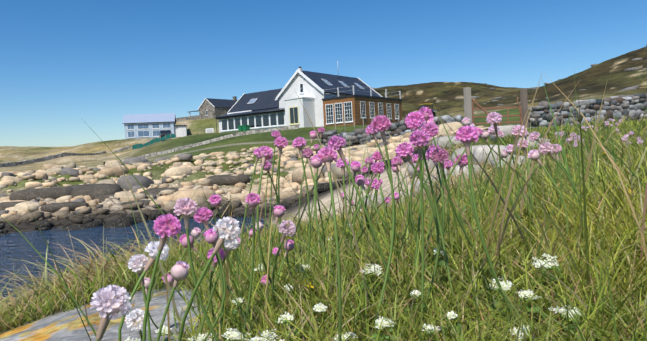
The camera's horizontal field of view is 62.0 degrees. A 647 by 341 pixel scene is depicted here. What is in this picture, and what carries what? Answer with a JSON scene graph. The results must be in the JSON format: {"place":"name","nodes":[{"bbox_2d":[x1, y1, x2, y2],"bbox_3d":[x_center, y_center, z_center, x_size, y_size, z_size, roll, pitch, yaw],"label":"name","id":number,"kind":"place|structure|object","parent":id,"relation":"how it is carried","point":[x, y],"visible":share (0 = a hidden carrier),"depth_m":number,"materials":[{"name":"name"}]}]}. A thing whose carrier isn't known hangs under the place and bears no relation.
{"place":"outdoors","nodes":[
{"label":"outdoors","id":0,"kind":"place"},
{"bbox_2d":[0,217,271,302],"bbox_3d":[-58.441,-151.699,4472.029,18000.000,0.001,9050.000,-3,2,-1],"label":"sea water","id":1,"kind":"structure","parent":0,"point":[17,246],"depth_m":10.93,"materials":[{"name":"blue liquid"}]},
{"bbox_2d":[0,70,646,340],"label":"grass","id":2,"kind":"structure","parent":0,"point":[602,256],"depth_m":0.78,"materials":[{"name":"green plant"}]},
{"bbox_2d":[0,47,646,340],"bbox_3d":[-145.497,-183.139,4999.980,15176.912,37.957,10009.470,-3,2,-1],"label":"terrain","id":3,"kind":"structure","parent":0,"point":[61,325],"depth_m":45.84,"materials":[{"name":"green plant"}]},
{"bbox_2d":[0,125,298,166],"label":"field walls","id":4,"kind":"structure","parent":3,"relation":"on","point":[32,161],"depth_m":50.89,"materials":[{"name":"stone"}]},
{"bbox_2d":[122,113,186,138],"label":"blue house","id":5,"kind":"structure","parent":3,"relation":"on","point":[136,126],"depth_m":107.68,"materials":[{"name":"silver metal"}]},
{"bbox_2d":[159,130,171,138],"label":"parked car","id":6,"kind":"object","parent":3,"relation":"on","point":[162,133],"visible":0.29,"depth_m":90.49,"materials":[{"name":"grey paint"}]},
{"bbox_2d":[176,96,236,121],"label":"stone cottage","id":7,"kind":"structure","parent":3,"relation":"on","point":[210,108],"depth_m":124.30,"materials":[{"name":"stone"}]},
{"bbox_2d":[238,125,249,130],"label":"wheelie bins","id":8,"kind":"object","parent":3,"relation":"on","point":[243,127],"visible":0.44,"depth_m":63.78,"materials":[{"name":"green plastic"}]},
{"bbox_2d":[0,122,488,234],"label":"shore rocks","id":9,"kind":"object","parent":3,"relation":"on","point":[93,193],"visible":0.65,"depth_m":18.04,"materials":[{"name":"beige stone"}]},
{"bbox_2d":[132,115,405,149],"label":"field furniture","id":10,"kind":"object","parent":3,"relation":"on","point":[165,137],"visible":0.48,"depth_m":80.03,"materials":[{"name":"white"}]},
{"bbox_2d":[216,61,401,132],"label":"house","id":11,"kind":"structure","parent":3,"relation":"on","point":[307,89],"depth_m":61.75,"materials":[{"name":"paint"}]},
{"bbox_2d":[214,91,377,129],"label":"gutters and pipes","id":12,"kind":"object","parent":11,"relation":"attached to","point":[278,105],"visible":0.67,"depth_m":63.46,"materials":[{"name":"black"}]},
{"bbox_2d":[96,113,644,340],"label":"stems","id":13,"kind":"object","parent":3,"relation":"on","point":[178,273],"visible":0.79,"depth_m":0.73,"materials":[{"name":"green plant"}]},
{"bbox_2d":[90,107,643,331],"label":"pink flowers","id":14,"kind":"object","parent":13,"relation":"attached to","point":[108,292],"visible":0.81,"depth_m":0.64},
{"bbox_2d":[412,103,435,117],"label":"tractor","id":15,"kind":"object","parent":3,"relation":"on","point":[424,105],"visible":0.31,"depth_m":73.65,"materials":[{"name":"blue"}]},
{"bbox_2d":[315,125,550,221],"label":"bank boulders","id":16,"kind":"object","parent":3,"relation":"on","point":[505,129],"visible":0.19,"depth_m":7.29,"materials":[{"name":"grey stone"}]},
{"bbox_2d":[300,140,633,287],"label":"flower buds","id":17,"kind":"object","parent":3,"relation":"on","point":[509,180],"visible":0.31,"depth_m":0.71,"materials":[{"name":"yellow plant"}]},
{"bbox_2d":[317,93,646,147],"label":"dry stone wall","id":18,"kind":"structure","parent":3,"relation":"on","point":[615,106],"depth_m":28.74,"materials":[{"name":"grey stone"}]},
{"bbox_2d":[463,87,528,127],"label":"field gate","id":19,"kind":"structure","parent":3,"relation":"on","point":[469,108],"depth_m":27.95,"materials":[{"name":"grey wood"}]},
{"bbox_2d":[372,44,646,118],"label":"hillside rocks","id":20,"kind":"object","parent":3,"relation":"on","point":[592,65],"visible":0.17,"depth_m":132.98,"materials":[{"name":"grey stone"}]},
{"bbox_2d":[0,0,646,146],"label":"sky","id":21,"kind":"structure","parent":0,"point":[63,63],"materials":[{"name":"blue"}]},
{"bbox_2d":[125,219,582,340],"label":"white flowers","id":22,"kind":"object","parent":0,"point":[235,334],"depth_m":0.63,"materials":[{"name":"white plant"}]}
]}

